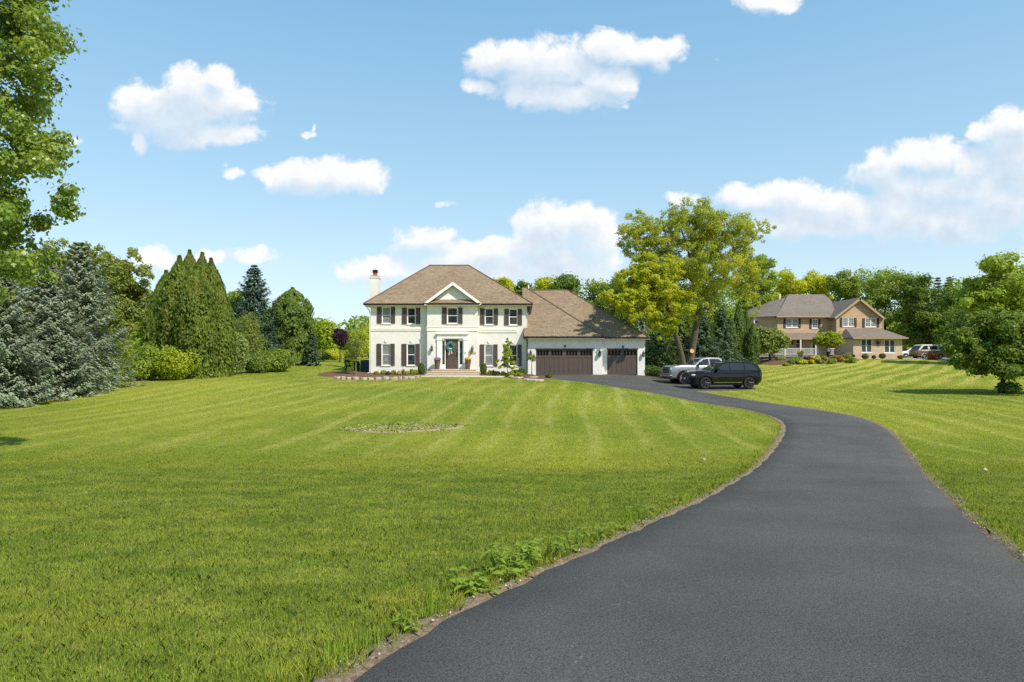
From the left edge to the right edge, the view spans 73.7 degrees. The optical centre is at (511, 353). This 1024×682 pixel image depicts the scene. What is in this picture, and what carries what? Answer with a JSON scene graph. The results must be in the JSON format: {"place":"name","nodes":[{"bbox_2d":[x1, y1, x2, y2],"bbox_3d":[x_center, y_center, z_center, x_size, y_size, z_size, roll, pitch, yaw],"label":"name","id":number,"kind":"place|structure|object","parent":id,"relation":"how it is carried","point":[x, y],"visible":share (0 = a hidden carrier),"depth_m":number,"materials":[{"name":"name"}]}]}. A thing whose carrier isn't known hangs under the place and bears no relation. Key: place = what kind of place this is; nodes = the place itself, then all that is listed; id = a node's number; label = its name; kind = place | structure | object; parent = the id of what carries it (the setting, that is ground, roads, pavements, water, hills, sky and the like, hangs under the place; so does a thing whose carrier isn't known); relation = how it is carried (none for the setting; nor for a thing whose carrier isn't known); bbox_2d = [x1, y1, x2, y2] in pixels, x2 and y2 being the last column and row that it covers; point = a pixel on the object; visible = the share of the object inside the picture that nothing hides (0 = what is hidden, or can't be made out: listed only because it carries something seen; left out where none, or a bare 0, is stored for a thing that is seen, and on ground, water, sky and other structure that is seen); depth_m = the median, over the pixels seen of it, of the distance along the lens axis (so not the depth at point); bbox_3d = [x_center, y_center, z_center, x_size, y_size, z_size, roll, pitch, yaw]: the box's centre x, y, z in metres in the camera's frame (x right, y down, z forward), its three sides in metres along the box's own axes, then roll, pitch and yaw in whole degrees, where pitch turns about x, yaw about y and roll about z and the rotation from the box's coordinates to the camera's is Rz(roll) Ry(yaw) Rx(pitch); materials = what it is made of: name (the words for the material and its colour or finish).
{"place":"outdoors","nodes":[
{"label":"outdoors","id":0,"kind":"place"},
{"bbox_2d":[0,354,1023,681],"bbox_3d":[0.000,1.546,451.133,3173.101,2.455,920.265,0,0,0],"label":"lawn ground","id":1,"kind":"structure","parent":0,"point":[500,442],"depth_m":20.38,"materials":[{"name":"green plant"}]},
{"bbox_2d":[0,276,69,407],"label":"blue spruce","id":2,"kind":"object","parent":1,"relation":"on","point":[13,322],"visible":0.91,"depth_m":32.37,"materials":[{"name":"green plant"}]},
{"bbox_2d":[0,0,87,318],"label":"poplar tree","id":3,"kind":"object","parent":1,"relation":"on","point":[36,152],"visible":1,"depth_m":15.26,"materials":[{"name":"green plant"}]},
{"bbox_2d":[5,266,111,400],"bbox_3d":[-24.462,-0.845,35.904,5.829,7.670,6.058,0,0,0],"label":"blue spruce","id":4,"kind":"object","parent":1,"relation":"on","point":[51,321],"visible":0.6,"depth_m":35.52,"materials":[{"name":"green plant"}]},
{"bbox_2d":[19,237,98,331],"bbox_3d":[-41.380,-4.393,61.900,7.385,12.319,7.029,0,0,22],"label":"broadleaf tree","id":5,"kind":"object","parent":1,"relation":"on","point":[64,241],"visible":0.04,"depth_m":61.39,"materials":[{"name":"green plant"}]},
{"bbox_2d":[38,242,147,391],"bbox_3d":[-24.849,-1.880,39.348,6.574,9.247,6.073,0,0,0],"label":"blue spruce","id":6,"kind":"object","parent":1,"relation":"on","point":[89,307],"visible":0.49,"depth_m":39.20,"materials":[{"name":"green plant"}]},
{"bbox_2d":[64,241,154,368],"bbox_3d":[-34.848,-4.055,59.766,7.134,11.709,5.660,0,0,-11],"label":"broadleaf tree","id":7,"kind":"object","parent":1,"relation":"on","point":[129,291],"visible":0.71,"depth_m":59.37,"materials":[{"name":"green plant"}]},
{"bbox_2d":[109,340,138,376],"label":"spreading shrub","id":8,"kind":"object","parent":1,"relation":"on","point":[126,351],"visible":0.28,"depth_m":49.61,"materials":[{"name":"green plant"}]},
{"bbox_2d":[125,343,161,380],"bbox_3d":[-24.273,0.594,45.337,2.801,2.633,3.072,0,0,0],"label":"spreading shrub","id":9,"kind":"object","parent":1,"relation":"on","point":[143,362],"visible":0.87,"depth_m":44.75,"materials":[{"name":"green plant"}]},
{"bbox_2d":[138,294,172,377],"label":"arborvitae","id":10,"kind":"object","parent":1,"relation":"on","point":[148,325],"visible":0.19,"depth_m":47.37,"materials":[{"name":"green plant"}]},
{"bbox_2d":[145,270,167,348],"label":"arborvitae","id":11,"kind":"object","parent":1,"relation":"on","point":[158,285],"visible":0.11,"depth_m":48.36,"materials":[{"name":"green plant"}]},
{"bbox_2d":[155,254,189,377],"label":"arborvitae","id":12,"kind":"object","parent":1,"relation":"on","point":[167,297],"visible":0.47,"depth_m":46.99,"materials":[{"name":"green plant"}]},
{"bbox_2d":[152,345,201,379],"bbox_3d":[-21.977,0.629,44.941,3.030,2.463,2.686,0,0,-25],"label":"spreading shrub","id":13,"kind":"object","parent":1,"relation":"on","point":[171,364],"visible":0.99,"depth_m":44.36,"materials":[{"name":"green plant"}]},
{"bbox_2d":[172,249,196,329],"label":"arborvitae","id":14,"kind":"object","parent":1,"relation":"on","point":[189,260],"visible":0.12,"depth_m":48.69,"materials":[{"name":"green plant"}]},
{"bbox_2d":[171,265,218,378],"bbox_3d":[-21.668,-2.108,46.798,2.870,7.970,3.021,0,0,0],"label":"arborvitae","id":15,"kind":"object","parent":1,"relation":"on","point":[189,337],"visible":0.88,"depth_m":46.05,"materials":[{"name":"green plant"}]},
{"bbox_2d":[185,252,221,375],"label":"arborvitae","id":16,"kind":"object","parent":1,"relation":"on","point":[204,269],"visible":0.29,"depth_m":47.65,"materials":[{"name":"green plant"}]},
{"bbox_2d":[208,257,230,302],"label":"arborvitae","id":17,"kind":"object","parent":1,"relation":"on","point":[214,270],"visible":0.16,"depth_m":48.85,"materials":[{"name":"green plant"}]},
{"bbox_2d":[212,281,236,376],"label":"arborvitae","id":18,"kind":"object","parent":1,"relation":"on","point":[226,336],"visible":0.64,"depth_m":47.84,"materials":[{"name":"green plant"}]},
{"bbox_2d":[228,290,251,320],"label":"broadleaf tree","id":19,"kind":"object","parent":1,"relation":"on","point":[233,295],"visible":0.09,"depth_m":68.36,"materials":[{"name":"green plant"}]},
{"bbox_2d":[232,332,249,374],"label":"pale shrub","id":20,"kind":"object","parent":1,"relation":"on","point":[242,350],"visible":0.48,"depth_m":50.76,"materials":[{"name":"green plant"}]},
{"bbox_2d":[234,311,267,369],"bbox_3d":[-21.762,-0.971,55.997,3.022,5.049,3.234,0,0,0],"label":"tall shrub","id":21,"kind":"object","parent":1,"relation":"on","point":[245,329],"visible":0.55,"depth_m":55.70,"materials":[{"name":"green plant"}]},
{"bbox_2d":[239,352,270,372],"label":"spreading shrub","id":22,"kind":"object","parent":1,"relation":"on","point":[255,363],"visible":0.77,"depth_m":52.46,"materials":[{"name":"green plant"}]},
{"bbox_2d":[232,264,297,363],"bbox_3d":[-23.357,-3.182,61.893,7.042,9.854,6.792,0,0,37],"label":"dark fir","id":23,"kind":"object","parent":1,"relation":"on","point":[254,290],"visible":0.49,"depth_m":61.52,"materials":[{"name":"green plant"}]},
{"bbox_2d":[253,347,296,371],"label":"spreading shrub","id":24,"kind":"object","parent":1,"relation":"on","point":[281,360],"visible":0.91,"depth_m":54.03,"materials":[{"name":"green plant"}]},
{"bbox_2d":[267,287,317,365],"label":"oval tree","id":25,"kind":"object","parent":1,"relation":"on","point":[293,311],"visible":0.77,"depth_m":62.79,"materials":[{"name":"green plant"}]},
{"bbox_2d":[301,333,322,365],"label":"spruce","id":26,"kind":"object","parent":1,"relation":"on","point":[311,350],"visible":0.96,"depth_m":62.77,"materials":[{"name":"green plant"}]},
{"bbox_2d":[310,316,339,350],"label":"broadleaf tree","id":27,"kind":"object","parent":1,"relation":"on","point":[324,333],"visible":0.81,"depth_m":94.67,"materials":[{"name":"green plant"}]},
{"bbox_2d":[331,327,348,361],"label":"purple tree","id":28,"kind":"object","parent":1,"relation":"on","point":[340,336],"visible":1,"depth_m":77.58,"materials":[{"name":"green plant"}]},
{"bbox_2d":[311,631,369,667],"bbox_3d":[-0.884,1.550,3.588,0.274,0.154,0.313,0,0,0],"label":"grass tuft","id":29,"kind":"object","parent":1,"relation":"on","point":[339,647],"visible":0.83,"depth_m":3.56,"materials":[{"name":"green plant"}]},
{"bbox_2d":[344,328,368,359],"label":"broadleaf tree","id":30,"kind":"object","parent":1,"relation":"on","point":[361,334],"visible":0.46,"depth_m":99.43,"materials":[{"name":"green plant"}]},
{"bbox_2d":[318,371,426,377],"bbox_3d":[-10.722,1.646,53.748,8.914,0.479,5.527,0,0,0],"label":"mulch bed","id":31,"kind":"object","parent":1,"relation":"on","point":[344,373],"visible":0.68,"depth_m":53.05,"materials":[{"name":"brown soil"}]},
{"bbox_2d":[344,336,367,374],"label":"sapling","id":32,"kind":"object","parent":31,"relation":"on","point":[355,348],"visible":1,"depth_m":52.87,"materials":[{"name":"green plant"}]},
{"bbox_2d":[340,423,463,432],"bbox_3d":[-3.652,2.512,22.906,4.122,0.168,2.052,0,0,0],"label":"bare soil ring","id":33,"kind":"object","parent":1,"relation":"on","point":[403,430],"visible":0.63,"depth_m":22.43,"materials":[{"name":"brown soil"}]},
{"bbox_2d":[339,422,466,431],"bbox_3d":[-3.641,2.473,22.915,4.207,0.234,2.092,0,0,0],"label":"clover","id":34,"kind":"object","parent":1,"relation":"on","point":[400,425],"visible":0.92,"depth_m":22.85,"materials":[{"name":"green plant"}]},
{"bbox_2d":[422,575,449,605],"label":"weed","id":35,"kind":"object","parent":1,"relation":"on","point":[430,593],"visible":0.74,"depth_m":4.57,"materials":[{"name":"green plant"}]},
{"bbox_2d":[438,566,503,591],"bbox_3d":[-0.301,1.649,4.935,0.418,0.207,0.263,0,0,-37],"label":"weed","id":36,"kind":"object","parent":1,"relation":"on","point":[465,581],"visible":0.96,"depth_m":4.91,"materials":[{"name":"green plant"}]},
{"bbox_2d":[493,276,515,291],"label":"broadleaf tree","id":37,"kind":"object","parent":1,"relation":"on","point":[507,283],"visible":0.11,"depth_m":91.22,"materials":[{"name":"green plant"}]},
{"bbox_2d":[473,542,536,570],"bbox_3d":[-0.072,1.682,5.578,0.489,0.265,0.309,0,0,-26],"label":"weed","id":38,"kind":"object","parent":1,"relation":"on","point":[500,557],"visible":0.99,"depth_m":5.56,"materials":[{"name":"green plant"}]},
{"bbox_2d":[363,265,650,375],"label":"white brick house","id":39,"kind":"structure","parent":1,"relation":"on","point":[425,315],"depth_m":55.00,"materials":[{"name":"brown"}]},
{"bbox_2d":[381,307,390,323],"bbox_3d":[-10.129,-3.058,55.030,0.819,1.399,0.180,0,0,0],"label":"window","id":40,"kind":"structure","parent":39,"relation":"in","point":[385,310],"depth_m":55.08,"materials":[{"name":"grey glass"}]},
{"bbox_2d":[381,344,390,365],"bbox_3d":[-10.151,0.122,55.030,0.819,1.784,0.180,0,0,0],"label":"window","id":41,"kind":"structure","parent":39,"relation":"in","point":[385,347],"depth_m":55.08,"materials":[{"name":"white glass"}]},
{"bbox_2d":[406,344,414,365],"bbox_3d":[-8.126,0.122,55.030,0.796,1.784,0.180,0,0,0],"label":"window","id":42,"kind":"structure","parent":39,"relation":"in","point":[410,347],"depth_m":55.08,"materials":[{"name":"glass"}]},
{"bbox_2d":[406,308,415,324],"bbox_3d":[-8.103,-3.012,55.030,0.796,1.376,0.180,0,0,0],"label":"window","id":43,"kind":"structure","parent":39,"relation":"in","point":[410,311],"depth_m":55.08,"materials":[{"name":"glass"}]},
{"bbox_2d":[447,308,457,323],"bbox_3d":[-4.740,-3.002,54.430,0.957,1.340,0.180,0,0,0],"label":"window","id":44,"kind":"structure","parent":39,"relation":"in","point":[452,313],"depth_m":54.48,"materials":[{"name":"glass"}]},
{"bbox_2d":[447,339,457,367],"bbox_3d":[-4.752,0.006,54.444,0.951,2.295,0.173,0,0,0],"label":"door","id":45,"kind":"structure","parent":39,"relation":"in","point":[452,359],"depth_m":54.46,"materials":[{"name":"paint"}]},
{"bbox_2d":[485,308,492,324],"bbox_3d":[-1.839,-2.993,55.075,0.668,1.301,0.090,0,0,0],"label":"window","id":46,"kind":"structure","parent":39,"relation":"in","point":[488,311],"depth_m":55.08,"materials":[{"name":"glass"}]},
{"bbox_2d":[485,345,493,366],"bbox_3d":[-1.879,0.162,55.030,0.796,1.773,0.180,0,0,0],"label":"window","id":47,"kind":"structure","parent":39,"relation":"in","point":[488,348],"depth_m":55.08,"materials":[{"name":"grey glass"}]},
{"bbox_2d":[508,309,517,325],"bbox_3d":[0.102,-2.922,55.030,0.796,1.354,0.180,0,0,0],"label":"window","id":48,"kind":"structure","parent":39,"relation":"in","point":[512,312],"depth_m":55.08,"materials":[{"name":"glass"}]},
{"bbox_2d":[536,349,592,374],"bbox_3d":[4.183,0.638,54.620,4.553,2.097,0.080,0,0,0],"label":"garage door","id":49,"kind":"structure","parent":39,"relation":"in","point":[553,361],"depth_m":54.60,"materials":[{"name":"paint"}]},
{"bbox_2d":[607,349,636,374],"bbox_3d":[8.906,0.643,55.220,2.460,2.113,0.080,0,0,0],"label":"garage door","id":50,"kind":"structure","parent":39,"relation":"in","point":[619,361],"depth_m":55.20,"materials":[{"name":"paint"}]},
{"bbox_2d":[73,290,941,354],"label":"wood","id":51,"kind":"object","parent":1,"relation":"on","point":[136,338],"depth_m":151.45,"materials":[{"name":"green plant"}]},
{"bbox_2d":[490,553,544,577],"bbox_3d":[0.055,1.726,5.482,0.460,0.171,0.504,0,0,28],"label":"weed","id":52,"kind":"object","parent":1,"relation":"on","point":[517,569],"visible":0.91,"depth_m":5.50,"materials":[{"name":"green plant"}]},
{"bbox_2d":[480,373,556,378],"bbox_3d":[0.058,1.733,52.552,4.740,0.374,7.056,0,0,-22],"label":"mulch bed","id":53,"kind":"object","parent":1,"relation":"on","point":[529,375],"visible":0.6,"depth_m":51.76,"materials":[{"name":"brown soil"}]},
{"bbox_2d":[495,338,515,371],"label":"young tree","id":54,"kind":"object","parent":53,"relation":"on","point":[505,359],"visible":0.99,"depth_m":52.51,"materials":[{"name":"green plant"}]},
{"bbox_2d":[505,538,541,561],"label":"weed","id":55,"kind":"object","parent":1,"relation":"on","point":[526,551],"visible":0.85,"depth_m":5.94,"materials":[{"name":"green plant"}]},
{"bbox_2d":[529,275,555,288],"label":"broadleaf tree","id":56,"kind":"object","parent":1,"relation":"on","point":[542,283],"visible":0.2,"depth_m":87.35,"materials":[{"name":"green plant"}]},
{"bbox_2d":[310,385,785,681],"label":"verge","id":57,"kind":"structure","parent":1,"relation":"on","point":[353,674],"depth_m":4.68,"materials":[{"name":"soil"}]},
{"bbox_2d":[344,624,394,650],"bbox_3d":[-0.779,1.573,3.781,0.246,0.136,0.208,0,0,-33],"label":"grass tuft","id":58,"kind":"object","parent":57,"relation":"on","point":[365,636],"visible":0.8,"depth_m":3.79,"materials":[{"name":"green plant"}]},
{"bbox_2d":[392,609,423,631],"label":"weed","id":59,"kind":"object","parent":57,"relation":"on","point":[404,623],"visible":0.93,"depth_m":4.07,"materials":[{"name":"green plant"}]},
{"bbox_2d":[413,596,446,617],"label":"weed","id":60,"kind":"object","parent":57,"relation":"on","point":[431,606],"visible":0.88,"depth_m":4.35,"materials":[{"name":"green plant"}]},
{"bbox_2d":[464,577,505,595],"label":"weed","id":61,"kind":"object","parent":57,"relation":"on","point":[479,588],"visible":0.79,"depth_m":4.88,"materials":[{"name":"green plant"}]},
{"bbox_2d":[532,528,575,556],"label":"weed","id":62,"kind":"object","parent":1,"relation":"on","point":[554,543],"visible":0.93,"depth_m":6.24,"materials":[{"name":"green plant"}]},
{"bbox_2d":[547,271,581,294],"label":"broadleaf tree","id":63,"kind":"object","parent":1,"relation":"on","point":[567,281],"visible":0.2,"depth_m":85.10,"materials":[{"name":"green plant"}]},
{"bbox_2d":[573,278,615,312],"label":"broadleaf tree","id":64,"kind":"object","parent":1,"relation":"on","point":[596,288],"visible":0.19,"depth_m":83.17,"materials":[{"name":"green plant"}]},
{"bbox_2d":[604,276,638,327],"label":"broadleaf tree","id":65,"kind":"object","parent":1,"relation":"on","point":[614,313],"visible":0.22,"depth_m":80.69,"materials":[{"name":"green plant"}]},
{"bbox_2d":[637,315,650,360],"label":"spruce tree","id":66,"kind":"object","parent":1,"relation":"on","point":[641,324],"visible":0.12,"depth_m":73.72,"materials":[{"name":"green plant"}]},
{"bbox_2d":[596,251,699,364],"bbox_3d":[11.454,-3.143,55.649,11.002,10.606,5.535,0,0,-35],"label":"leaning tree","id":67,"kind":"object","parent":1,"relation":"on","point":[652,275],"visible":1,"depth_m":54.50,"materials":[{"name":"green plant"}]},
{"bbox_2d":[645,329,679,370],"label":"spruce tree","id":68,"kind":"object","parent":1,"relation":"on","point":[653,350],"visible":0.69,"depth_m":69.19,"materials":[{"name":"green plant"}]},
{"bbox_2d":[655,319,697,364],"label":"spruce tree","id":69,"kind":"object","parent":1,"relation":"on","point":[682,336],"visible":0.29,"depth_m":71.54,"materials":[{"name":"green plant"}]},
{"bbox_2d":[661,282,703,351],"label":"broadleaf tree","id":70,"kind":"object","parent":1,"relation":"on","point":[688,323],"visible":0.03,"depth_m":87.23,"materials":[{"name":"green plant"}]},
{"bbox_2d":[614,196,776,362],"bbox_3d":[16.662,-5.863,60.637,15.432,16.071,8.708,0,0,0],"label":"shade tree","id":71,"kind":"object","parent":1,"relation":"on","point":[698,274],"visible":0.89,"depth_m":59.53,"materials":[{"name":"green plant"}]},
{"bbox_2d":[678,316,724,364],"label":"spruce tree","id":72,"kind":"object","parent":1,"relation":"on","point":[704,347],"visible":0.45,"depth_m":69.48,"materials":[{"name":"green plant"}]},
{"bbox_2d":[687,273,742,356],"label":"broadleaf tree","id":73,"kind":"object","parent":1,"relation":"on","point":[721,304],"visible":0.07,"depth_m":86.84,"materials":[{"name":"green plant"}]},
{"bbox_2d":[710,308,747,360],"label":"spruce tree","id":74,"kind":"object","parent":1,"relation":"on","point":[719,333],"visible":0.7,"depth_m":72.48,"materials":[{"name":"green plant"}]},
{"bbox_2d":[724,314,737,360],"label":"narrow arborvitae","id":75,"kind":"object","parent":1,"relation":"on","point":[733,327],"visible":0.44,"depth_m":75.69,"materials":[{"name":"green plant"}]},
{"bbox_2d":[733,301,746,360],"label":"narrow arborvitae","id":76,"kind":"object","parent":1,"relation":"on","point":[739,323],"visible":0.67,"depth_m":76.50,"materials":[{"name":"green plant"}]},
{"bbox_2d":[745,323,760,364],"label":"narrow arborvitae","id":77,"kind":"object","parent":1,"relation":"on","point":[753,348],"visible":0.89,"depth_m":75.58,"materials":[{"name":"green plant"}]},
{"bbox_2d":[726,252,780,327],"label":"woodland tree","id":78,"kind":"object","parent":1,"relation":"on","point":[766,295],"visible":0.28,"depth_m":102.92,"materials":[{"name":"green plant"}]},
{"bbox_2d":[770,267,809,299],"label":"woodland tree","id":79,"kind":"object","parent":1,"relation":"on","point":[786,287],"visible":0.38,"depth_m":123.71,"materials":[{"name":"green plant"}]},
{"bbox_2d":[758,356,858,364],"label":"planted bank","id":80,"kind":"structure","parent":1,"relation":"on","point":[772,361],"depth_m":86.81,"materials":[{"name":"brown plant"}]},
{"bbox_2d":[755,325,791,359],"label":"round topped shrub tree","id":81,"kind":"object","parent":80,"relation":"on","point":[773,341],"visible":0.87,"depth_m":87.30,"materials":[{"name":"green plant"}]},
{"bbox_2d":[812,330,844,356],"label":"tree","id":82,"kind":"object","parent":80,"relation":"on","point":[829,338],"visible":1,"depth_m":87.78,"materials":[{"name":"green plant"}]},
{"bbox_2d":[798,269,833,299],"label":"woodland tree","id":83,"kind":"object","parent":1,"relation":"on","point":[817,283],"visible":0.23,"depth_m":126.03,"materials":[{"name":"green plant"}]},
{"bbox_2d":[747,294,908,359],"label":"brick and cedar house","id":84,"kind":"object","parent":1,"relation":"on","point":[801,320],"visible":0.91,"depth_m":94.34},
{"bbox_2d":[861,339,871,352],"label":"window","id":85,"kind":"structure","parent":84,"relation":"in","point":[866,344],"depth_m":90.68,"materials":[{"name":"white glass"}]},
{"bbox_2d":[884,340,894,352],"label":"window","id":86,"kind":"structure","parent":84,"relation":"in","point":[889,345],"depth_m":90.68,"materials":[{"name":"white glass"}]},
{"bbox_2d":[823,268,862,301],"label":"woodland tree","id":87,"kind":"object","parent":1,"relation":"on","point":[844,286],"visible":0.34,"depth_m":120.68,"materials":[{"name":"green plant"}]},
{"bbox_2d":[706,392,1023,563],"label":"verge","id":88,"kind":"structure","parent":1,"relation":"on","point":[1012,551],"depth_m":9.78,"materials":[{"name":"soil"}]},
{"bbox_2d":[849,265,933,349],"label":"woodland tree","id":89,"kind":"object","parent":1,"relation":"on","point":[879,290],"visible":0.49,"depth_m":113.13,"materials":[{"name":"green plant"}]},
{"bbox_2d":[890,272,940,357],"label":"woodland tree","id":90,"kind":"object","parent":1,"relation":"on","point":[914,291],"visible":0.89,"depth_m":106.92,"materials":[{"name":"green plant"}]},
{"bbox_2d":[903,357,949,359],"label":"gravel drive","id":91,"kind":"structure","parent":1,"relation":"on","point":[926,358],"depth_m":93.34,"materials":[{"name":"gravel"}]},
{"bbox_2d":[908,344,945,358],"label":"suv","id":92,"kind":"object","parent":91,"relation":"on","point":[922,351],"visible":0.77,"depth_m":93.15,"materials":[{"name":"brown paint"}]},
{"bbox_2d":[926,277,947,356],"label":"pointed conifer","id":93,"kind":"object","parent":1,"relation":"on","point":[936,296],"visible":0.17,"depth_m":117.75,"materials":[{"name":"green plant"}]},
{"bbox_2d":[920,276,969,352],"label":"woodland tree","id":94,"kind":"object","parent":1,"relation":"on","point":[939,330],"visible":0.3,"depth_m":103.89,"materials":[{"name":"green plant"}]},
{"bbox_2d":[937,306,979,330],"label":"woodland tree","id":95,"kind":"object","parent":1,"relation":"on","point":[955,325],"visible":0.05,"depth_m":94.53,"materials":[{"name":"green plant"}]},
{"bbox_2d":[937,307,1023,392],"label":"lone round tree","id":96,"kind":"object","parent":1,"relation":"on","point":[988,341],"visible":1,"depth_m":38.14,"materials":[{"name":"green plant"}]},
{"bbox_2d":[950,250,1023,314],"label":"woodland tree","id":97,"kind":"object","parent":1,"relation":"on","point":[999,284],"visible":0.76,"depth_m":77.05,"materials":[{"name":"green plant"}]},
{"bbox_2d":[994,381,1022,393],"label":"base suckers","id":98,"kind":"object","parent":1,"relation":"on","point":[1011,387],"visible":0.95,"depth_m":38.43,"materials":[{"name":"green plant"}]},
{"bbox_2d":[0,0,1023,329],"label":"sky","id":99,"kind":"structure","parent":0,"point":[320,146],"materials":[{"name":"blue"}]},
{"bbox_2d":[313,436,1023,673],"bbox_3d":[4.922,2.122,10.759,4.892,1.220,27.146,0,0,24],"label":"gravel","id":100,"kind":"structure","parent":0,"point":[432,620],"depth_m":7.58,"materials":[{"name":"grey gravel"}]},
{"bbox_2d":[353,374,1023,681],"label":"driveway","id":101,"kind":"structure","parent":0,"point":[820,546],"depth_m":4.77,"materials":[{"name":"grey asphalt"}]},
{"bbox_2d":[661,357,721,383],"bbox_3d":[14.253,1.233,50.794,5.980,1.933,2.560,0,0,-7],"label":"pickup truck","id":102,"kind":"object","parent":101,"relation":"on","point":[672,373],"visible":0.41,"depth_m":49.82,"materials":[{"name":"silver metal"}]},
{"bbox_2d":[681,361,761,388],"bbox_3d":[14.184,1.415,46.298,5.120,1.828,2.360,0,0,-7],"label":"black suv","id":103,"kind":"object","parent":101,"relation":"on","point":[747,374],"visible":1,"depth_m":45.44,"materials":[{"name":"paint"}]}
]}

